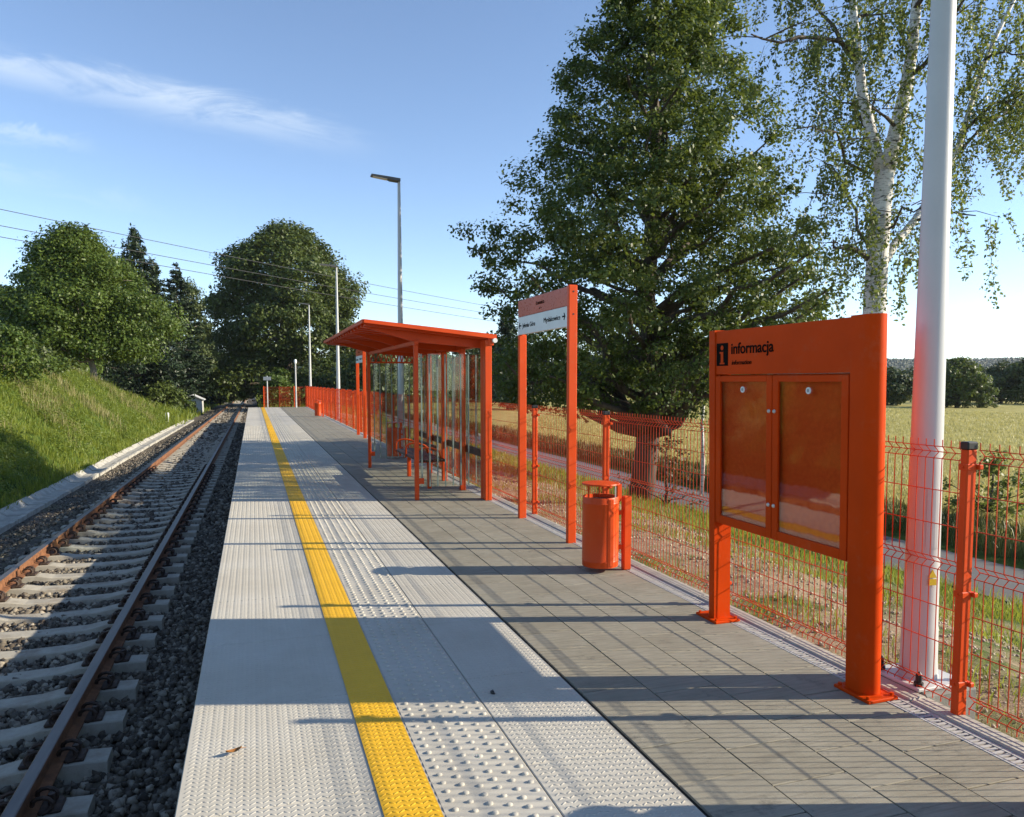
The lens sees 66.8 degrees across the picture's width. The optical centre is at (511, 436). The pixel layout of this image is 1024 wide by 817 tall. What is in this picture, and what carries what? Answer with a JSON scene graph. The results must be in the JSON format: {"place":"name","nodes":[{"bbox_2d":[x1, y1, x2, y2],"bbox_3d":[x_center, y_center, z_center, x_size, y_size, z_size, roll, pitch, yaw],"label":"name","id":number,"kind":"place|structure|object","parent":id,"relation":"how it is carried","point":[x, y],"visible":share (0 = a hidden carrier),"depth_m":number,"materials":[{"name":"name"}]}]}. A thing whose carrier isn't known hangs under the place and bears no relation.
{"place":"outdoors","nodes":[
{"label":"outdoors","id":0,"kind":"place"},
{"bbox_2d":[0,209,496,307],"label":"power cable","id":1,"kind":"object","parent":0,"point":[226,255],"visible":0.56,"depth_m":58.26,"materials":[{"name":"black metal"}]},
{"bbox_2d":[0,225,515,317],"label":"power cable","id":2,"kind":"object","parent":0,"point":[240,270],"visible":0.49,"depth_m":59.45,"materials":[{"name":"black metal"}]},
{"bbox_2d":[2,237,515,324],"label":"power cable","id":3,"kind":"object","parent":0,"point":[269,284],"visible":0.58,"depth_m":62.30,"materials":[{"name":"black metal"}]},
{"bbox_2d":[0,373,1023,816],"bbox_3d":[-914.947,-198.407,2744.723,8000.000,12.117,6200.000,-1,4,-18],"label":"ground","id":4,"kind":"structure","parent":0,"point":[740,585],"depth_m":10.61,"materials":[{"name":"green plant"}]},
{"bbox_2d":[0,320,70,387],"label":"bank bush","id":5,"kind":"object","parent":4,"relation":"on","point":[12,338],"visible":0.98,"depth_m":26.91,"materials":[{"name":"green plant"}]},
{"bbox_2d":[15,342,78,375],"bbox_3d":[-20.612,-3.293,33.839,3.400,1.806,4.115,2,5,28],"label":"elder bush","id":6,"kind":"object","parent":4,"relation":"on","point":[42,351],"visible":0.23,"depth_m":33.93,"materials":[{"name":"green plant"}]},
{"bbox_2d":[0,283,100,372],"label":"dark ash tree","id":7,"kind":"object","parent":4,"relation":"on","point":[76,365],"visible":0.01,"depth_m":52.73,"materials":[{"name":"green plant"}]},
{"bbox_2d":[0,243,107,377],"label":"ash tree","id":8,"kind":"object","parent":4,"relation":"on","point":[86,368],"visible":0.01,"depth_m":55.95,"materials":[{"name":"green plant"}]},
{"bbox_2d":[0,363,157,448],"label":"grass","id":9,"kind":"structure","parent":4,"relation":"on","point":[104,410],"depth_m":32.92,"materials":[{"name":"green plant"}]},
{"bbox_2d":[0,420,193,533],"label":"drainage channel","id":10,"kind":"object","parent":4,"relation":"on","point":[23,510],"visible":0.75,"depth_m":19.35,"materials":[{"name":"concrete"}]},
{"bbox_2d":[0,220,194,377],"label":"maple tree","id":11,"kind":"object","parent":4,"relation":"on","point":[87,273],"visible":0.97,"depth_m":43.54,"materials":[{"name":"green plant"}]},
{"bbox_2d":[0,359,194,509],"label":"bank grass","id":12,"kind":"structure","parent":4,"relation":"on","point":[75,468],"depth_m":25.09,"materials":[{"name":"green plant"}]},
{"bbox_2d":[83,223,130,392],"bbox_3d":[-33.690,-9.444,61.573,5.743,14.804,5.949,-1,4,-18],"label":"spruce tree","id":13,"kind":"object","parent":4,"relation":"on","point":[109,376],"visible":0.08,"depth_m":62.41,"materials":[{"name":"green plant"}]},
{"bbox_2d":[0,407,247,816],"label":"ballast stones","id":14,"kind":"object","parent":4,"relation":"on","point":[134,768],"visible":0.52,"depth_m":7.28,"materials":[{"name":"grey gravel"}]},
{"bbox_2d":[0,400,247,816],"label":"railway track","id":15,"kind":"structure","parent":14,"relation":"on","point":[58,755],"depth_m":7.55,"materials":[{"name":"concrete"}]},
{"bbox_2d":[100,223,197,404],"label":"pine tree","id":16,"kind":"object","parent":4,"relation":"on","point":[136,375],"visible":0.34,"depth_m":67.23,"materials":[{"name":"green plant"}]},
{"bbox_2d":[132,380,188,407],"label":"hazel bush","id":17,"kind":"object","parent":4,"relation":"on","point":[163,392],"visible":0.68,"depth_m":65.43,"materials":[{"name":"green plant"}]},
{"bbox_2d":[128,263,197,407],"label":"second spruce tree","id":18,"kind":"object","parent":4,"relation":"on","point":[181,351],"visible":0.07,"depth_m":71.88,"materials":[{"name":"green plant"}]},
{"bbox_2d":[178,396,197,411],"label":"bush","id":19,"kind":"object","parent":4,"relation":"on","point":[188,404],"visible":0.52,"depth_m":68.42,"materials":[{"name":"green plant"}]},
{"bbox_2d":[160,262,216,395],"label":"tall spruce tree","id":20,"kind":"object","parent":4,"relation":"on","point":[191,357],"visible":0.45,"depth_m":75.32,"materials":[{"name":"green plant"}]},
{"bbox_2d":[166,276,227,379],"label":"weeping birch tree","id":21,"kind":"object","parent":4,"relation":"on","point":[209,351],"visible":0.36,"depth_m":81.67,"materials":[{"name":"green plant"}]},
{"bbox_2d":[188,394,205,412],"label":"shed","id":22,"kind":"structure","parent":4,"relation":"on","point":[198,401],"depth_m":70.22,"materials":[{"name":"white wood"}]},
{"bbox_2d":[186,312,233,404],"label":"short spruce tree","id":23,"kind":"object","parent":4,"relation":"on","point":[213,398],"visible":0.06,"depth_m":89.91,"materials":[{"name":"green plant"}]},
{"bbox_2d":[206,352,242,404],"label":"young birch tree","id":24,"kind":"object","parent":4,"relation":"on","point":[228,400],"visible":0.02,"depth_m":105.63,"materials":[{"name":"green plant"}]},
{"bbox_2d":[98,374,387,425],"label":"meadow grass","id":25,"kind":"structure","parent":4,"relation":"on","point":[186,416],"depth_m":57.16,"materials":[{"name":"green plant"}]},
{"bbox_2d":[251,367,304,406],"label":"understorey bush","id":26,"kind":"object","parent":4,"relation":"on","point":[276,381],"visible":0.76,"depth_m":69.06,"materials":[{"name":"green plant"}]},
{"bbox_2d":[190,217,370,402],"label":"round lime tree","id":27,"kind":"object","parent":4,"relation":"on","point":[249,347],"visible":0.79,"depth_m":85.54,"materials":[{"name":"green plant"}]},
{"bbox_2d":[288,357,347,404],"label":"dark bush","id":28,"kind":"object","parent":4,"relation":"on","point":[320,377],"visible":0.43,"depth_m":75.97,"materials":[{"name":"green plant"}]},
{"bbox_2d":[325,352,412,410],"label":"woodland tree","id":29,"kind":"object","parent":4,"relation":"on","point":[347,379],"visible":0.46,"depth_m":72.11,"materials":[{"name":"green plant"}]},
{"bbox_2d":[389,355,433,399],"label":"woodland tree","id":30,"kind":"object","parent":4,"relation":"on","point":[419,375],"visible":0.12,"depth_m":85.36,"materials":[{"name":"green plant"}]},
{"bbox_2d":[404,352,458,402],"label":"woodland tree","id":31,"kind":"object","parent":4,"relation":"on","point":[439,374],"visible":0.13,"depth_m":91.26,"materials":[{"name":"green plant"}]},
{"bbox_2d":[422,348,479,400],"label":"woodland tree","id":32,"kind":"object","parent":4,"relation":"on","point":[471,370],"visible":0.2,"depth_m":98.55,"materials":[{"name":"green plant"}]},
{"bbox_2d":[450,348,479,399],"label":"woodland tree","id":33,"kind":"object","parent":4,"relation":"on","point":[474,351],"visible":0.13,"depth_m":102.14,"materials":[{"name":"green plant"}]},
{"bbox_2d":[471,335,533,400],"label":"woodland tree","id":34,"kind":"object","parent":4,"relation":"on","point":[477,370],"visible":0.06,"depth_m":96.64,"materials":[{"name":"green plant"}]},
{"bbox_2d":[492,302,530,409],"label":"larch tree","id":35,"kind":"object","parent":4,"relation":"on","point":[507,329],"visible":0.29,"depth_m":69.15,"materials":[{"name":"green plant"}]},
{"bbox_2d":[513,334,560,399],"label":"woodland tree","id":36,"kind":"object","parent":4,"relation":"on","point":[533,340],"visible":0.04,"depth_m":103.94,"materials":[{"name":"green plant"}]},
{"bbox_2d":[528,336,588,399],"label":"woodland tree","id":37,"kind":"object","parent":4,"relation":"on","point":[538,364],"visible":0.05,"depth_m":102.50,"materials":[{"name":"green plant"}]},
{"bbox_2d":[547,333,607,392],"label":"woodland tree","id":38,"kind":"object","parent":4,"relation":"on","point":[596,351],"visible":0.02,"depth_m":104.80,"materials":[{"name":"green plant"}]},
{"bbox_2d":[577,336,637,398],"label":"woodland tree","id":39,"kind":"object","parent":4,"relation":"on","point":[602,363],"visible":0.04,"depth_m":104.58,"materials":[{"name":"green plant"}]},
{"bbox_2d":[447,0,858,501],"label":"lime tree","id":40,"kind":"object","parent":4,"relation":"on","point":[694,196],"visible":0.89,"depth_m":16.17,"materials":[{"name":"green plant"}]},
{"bbox_2d":[617,433,706,510],"bbox_3d":[3.244,0.913,16.820,1.719,2.034,1.595,-1,4,-10],"label":"verge shrub","id":41,"kind":"object","parent":4,"relation":"on","point":[671,462],"visible":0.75,"depth_m":16.82,"materials":[{"name":"green plant"}]},
{"bbox_2d":[306,386,1023,736],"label":"fence","id":42,"kind":"object","parent":4,"relation":"on","point":[964,594],"visible":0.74,"depth_m":4.93,"materials":[{"name":"orange metal"}]},
{"bbox_2d":[307,407,1023,756],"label":"kerb","id":43,"kind":"structure","parent":4,"relation":"on","point":[977,727],"depth_m":4.63,"materials":[{"name":"concrete"}]},
{"bbox_2d":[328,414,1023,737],"bbox_3d":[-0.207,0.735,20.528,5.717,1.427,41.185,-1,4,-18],"label":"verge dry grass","id":44,"kind":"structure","parent":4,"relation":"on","point":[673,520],"depth_m":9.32,"materials":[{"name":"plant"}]},
{"bbox_2d":[675,386,708,494],"bbox_3d":[4.737,-0.351,19.351,1.565,3.717,1.297,3,5,33],"label":"birch sapling","id":45,"kind":"object","parent":4,"relation":"on","point":[702,458],"visible":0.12,"depth_m":19.45,"materials":[{"name":"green plant"}]},
{"bbox_2d":[501,397,1023,527],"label":"crop stalks","id":46,"kind":"object","parent":4,"relation":"on","point":[585,429],"visible":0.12,"depth_m":33.98,"materials":[{"name":"beige plant"}]},
{"bbox_2d":[696,0,1023,325],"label":"birch tree","id":47,"kind":"object","parent":4,"relation":"on","point":[876,239],"visible":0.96,"depth_m":11.70,"materials":[{"name":"green plant"}]},
{"bbox_2d":[886,365,912,405],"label":"woodland tree","id":48,"kind":"object","parent":4,"relation":"on","point":[899,388],"visible":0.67,"depth_m":86.21,"materials":[{"name":"green plant"}]},
{"bbox_2d":[905,366,949,388],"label":"woodland tree","id":49,"kind":"object","parent":4,"relation":"on","point":[909,372],"visible":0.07,"depth_m":117.46,"materials":[{"name":"green plant"}]},
{"bbox_2d":[881,675,975,719],"bbox_3d":[2.232,1.565,4.258,0.355,0.510,0.400,-1,4,-18],"label":"lamp footing","id":50,"kind":"object","parent":4,"relation":"on","point":[945,701],"visible":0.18,"depth_m":4.06,"materials":[{"name":"concrete"}]},
{"bbox_2d":[881,0,956,692],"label":"lamp post","id":51,"kind":"object","parent":50,"relation":"on","point":[928,400],"visible":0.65,"depth_m":4.05,"materials":[{"name":"metal"}]},
{"bbox_2d":[945,355,1002,407],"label":"field tree","id":52,"kind":"object","parent":4,"relation":"on","point":[965,379],"visible":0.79,"depth_m":78.02,"materials":[{"name":"green plant"}]},
{"bbox_2d":[962,390,999,407],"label":"field bush","id":53,"kind":"object","parent":4,"relation":"on","point":[981,404],"visible":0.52,"depth_m":78.39,"materials":[{"name":"green plant"}]},
{"bbox_2d":[942,449,1023,522],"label":"roadside bush","id":54,"kind":"object","parent":4,"relation":"on","point":[992,503],"visible":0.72,"depth_m":14.37,"materials":[{"name":"green plant"}]},
{"bbox_2d":[981,360,1021,403],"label":"woodland tree","id":55,"kind":"object","parent":4,"relation":"on","point":[996,370],"visible":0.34,"depth_m":94.69,"materials":[{"name":"green plant"}]},
{"bbox_2d":[989,357,1023,403],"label":"woodland tree","id":56,"kind":"object","parent":4,"relation":"on","point":[1016,371],"visible":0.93,"depth_m":91.70,"materials":[{"name":"green plant"}]},
{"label":"platform body","id":57,"kind":"structure","parent":4,"relation":"on","visible":0},
{"bbox_2d":[175,407,705,816],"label":"platform slabs","id":58,"kind":"structure","parent":57,"relation":"on","point":[255,417],"depth_m":3.99,"materials":[{"name":"concrete"}]},
{"bbox_2d":[226,746,245,752],"bbox_3d":[-1.200,1.359,3.381,0.090,0.018,0.033,-3,5,-38],"label":"fallen leaf","id":59,"kind":"object","parent":58,"relation":"on","point":[233,750],"visible":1,"depth_m":3.38,"materials":[{"name":"orange plant"}]},
{"bbox_2d":[263,376,270,407],"bbox_3d":[-15.141,-2.795,48.094,0.460,1.960,0.095,-1,4,-18],"label":"end sign","id":60,"kind":"object","parent":58,"relation":"on","point":[267,378],"visible":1,"depth_m":48.05,"materials":[{"name":"metal"}]},
{"bbox_2d":[263,386,305,406],"bbox_3d":[-14.248,-2.530,48.804,2.610,1.330,0.080,-1,4,-18],"label":"end railing","id":61,"kind":"object","parent":58,"relation":"on","point":[283,396],"visible":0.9,"depth_m":48.85,"materials":[{"name":"orange metal"}]},
{"bbox_2d":[261,407,443,816],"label":"yellow safety line","id":62,"kind":"object","parent":58,"relation":"on","point":[402,785],"visible":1,"depth_m":4.08,"materials":[{"name":"paint"}]},
{"bbox_2d":[180,414,698,816],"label":"slab tread pattern","id":63,"kind":"object","parent":58,"relation":"on","point":[473,764],"visible":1,"depth_m":4.21,"materials":[{"name":"concrete"}]},
{"bbox_2d":[281,408,844,816],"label":"paver bed","id":64,"kind":"object","parent":57,"relation":"on","point":[640,751],"visible":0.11,"depth_m":4.11,"materials":[{"name":"grey concrete"}]},
{"bbox_2d":[280,407,1023,816],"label":"grey pavers","id":65,"kind":"object","parent":64,"relation":"on","point":[712,719],"visible":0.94,"depth_m":4.11,"materials":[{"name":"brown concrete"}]},
{"bbox_2d":[294,359,296,407],"bbox_3d":[-13.339,-3.300,47.932,0.170,2.970,0.170,-1,4,-18],"label":"camera mast","id":66,"kind":"object","parent":65,"relation":"on","point":[295,361],"visible":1,"depth_m":47.92,"materials":[{"name":"metal"}]},
{"bbox_2d":[314,400,323,416],"bbox_3d":[-8.847,-1.314,35.626,0.418,0.768,0.326,-1,4,-18],"label":"litter bin","id":67,"kind":"object","parent":65,"relation":"on","point":[318,411],"visible":1,"depth_m":35.50,"materials":[{"name":"orange metal"}]},
{"bbox_2d":[356,350,366,437],"bbox_3d":[-4.435,-1.292,22.819,0.090,2.575,1.570,-1,4,-18],"label":"station sign","id":68,"kind":"object","parent":65,"relation":"on","point":[360,356],"visible":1,"depth_m":22.23,"materials":[{"name":"orange metal"}]},
{"bbox_2d":[387,422,406,457],"bbox_3d":[-2.458,0.060,16.459,0.418,0.768,0.326,-1,4,-18],"label":"litter bin","id":69,"kind":"object","parent":65,"relation":"on","point":[389,439],"visible":0.76,"depth_m":16.32,"materials":[{"name":"orange metal"}]},
{"bbox_2d":[323,319,497,500],"bbox_3d":[-1.951,-0.508,12.913,1.787,2.407,5.775,-1,4,-18],"label":"platform shelter","id":70,"kind":"object","parent":65,"relation":"on","point":[413,343],"visible":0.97,"depth_m":11.03,"materials":[{"name":"orange paint"}]},
{"bbox_2d":[395,438,444,488],"bbox_3d":[-1.513,0.404,12.520,0.419,0.644,2.100,-1,4,-18],"label":"bench","id":71,"kind":"object","parent":65,"relation":"on","point":[408,453],"visible":0.73,"depth_m":12.43,"materials":[{"name":"orange metal"}]},
{"bbox_2d":[518,285,576,542],"bbox_3d":[0.355,-0.262,8.451,0.090,2.575,1.570,-1,4,-18],"label":"station sign","id":72,"kind":"object","parent":65,"relation":"on","point":[553,310],"visible":1,"depth_m":7.91,"materials":[{"name":"orange metal"}]},
{"bbox_2d":[582,480,631,569],"bbox_3d":[0.801,0.760,6.682,0.418,0.768,0.326,-1,4,-18],"label":"litter bin","id":73,"kind":"object","parent":65,"relation":"on","point":[601,512],"visible":1,"depth_m":6.56,"materials":[{"name":"orange metal"}]},
{"bbox_2d":[696,313,897,704],"bbox_3d":[1.608,0.314,4.615,0.190,1.955,1.610,-3,5,-18],"label":"information board","id":74,"kind":"object","parent":65,"relation":"on","point":[796,459],"visible":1,"depth_m":4.32,"materials":[{"name":"orange paint"}]},
{"bbox_2d":[715,376,772,537],"bbox_3d":[1.450,0.102,4.894,0.027,0.971,0.588,-3,5,-18],"label":"display case door","id":75,"kind":"structure","parent":74,"relation":"in","point":[764,531],"depth_m":4.85,"materials":[{"name":"orange paint"}]},
{"bbox_2d":[771,375,849,560],"bbox_3d":[1.642,0.143,4.318,0.027,0.971,0.618,-3,5,-18],"label":"display case door","id":76,"kind":"structure","parent":74,"relation":"in","point":[841,552],"depth_m":4.23,"materials":[{"name":"orange paint"}]},
{"bbox_2d":[305,407,1023,770],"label":"drain channel","id":77,"kind":"object","parent":57,"relation":"on","point":[977,741],"visible":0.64,"depth_m":4.53,"materials":[{"name":"concrete"}]},
{"bbox_2d":[0,0,1023,368],"label":"sky","id":78,"kind":"structure","parent":0,"point":[199,125],"materials":[{"name":"blue"}]},
{"bbox_2d":[333,418,1023,718],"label":"verge grass","id":79,"kind":"structure","parent":0,"point":[996,614],"depth_m":9.76,"materials":[{"name":"green plant"}]},
{"bbox_2d":[355,407,1023,604],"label":"road","id":80,"kind":"structure","parent":0,"point":[999,568],"depth_m":12.79,"materials":[{"name":"grey asphalt"}]},
{"bbox_2d":[410,412,1023,560],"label":"field margin grass","id":81,"kind":"structure","parent":0,"point":[593,448],"depth_m":21.87,"materials":[{"name":"green plant"}]},
{"bbox_2d":[887,359,1016,370],"bbox_3d":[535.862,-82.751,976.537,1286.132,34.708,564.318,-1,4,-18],"label":"hills","id":82,"kind":"structure","parent":0,"point":[897,366],"depth_m":933.16,"materials":[{"name":"green plant"}]},
{"bbox_2d":[594,357,1023,372],"bbox_3d":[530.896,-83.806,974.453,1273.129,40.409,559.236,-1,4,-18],"label":"forest","id":83,"kind":"object","parent":82,"relation":"on","point":[895,361],"visible":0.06,"depth_m":962.91,"materials":[{"name":"green plant"}]},
{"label":"lamp footing","id":84,"kind":"structure","parent":0,"visible":0},
{"bbox_2d":[370,174,406,447],"bbox_3d":[-2.922,-2.957,18.624,0.830,6.453,0.340,-1,4,-18],"label":"lamp post","id":85,"kind":"object","parent":84,"relation":"on","point":[400,296],"visible":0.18,"depth_m":18.60,"materials":[{"name":"metal"}]},
{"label":"lamp footing","id":86,"kind":"structure","parent":0,"visible":0},
{"bbox_2d":[320,263,339,419],"bbox_3d":[-7.544,-3.951,32.490,0.830,6.453,0.340,-1,4,-18],"label":"lamp post","id":87,"kind":"object","parent":86,"relation":"on","point":[337,360],"visible":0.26,"depth_m":32.53,"materials":[{"name":"metal"}]},
{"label":"lamp footing","id":88,"kind":"structure","parent":0,"visible":0},
{"bbox_2d":[298,303,311,406],"bbox_3d":[-12.844,-5.091,48.391,0.830,6.453,0.340,-1,4,-18],"label":"lamp post","id":89,"kind":"object","parent":88,"relation":"on","point":[310,382],"visible":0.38,"depth_m":48.40,"materials":[{"name":"metal"}]},
{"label":"near hills","id":90,"kind":"structure","parent":0,"visible":0},
{"bbox_2d":[292,362,817,385],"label":"forest","id":91,"kind":"object","parent":90,"relation":"on","point":[630,385],"depth_m":413.56,"materials":[{"name":"green plant"}]}
]}

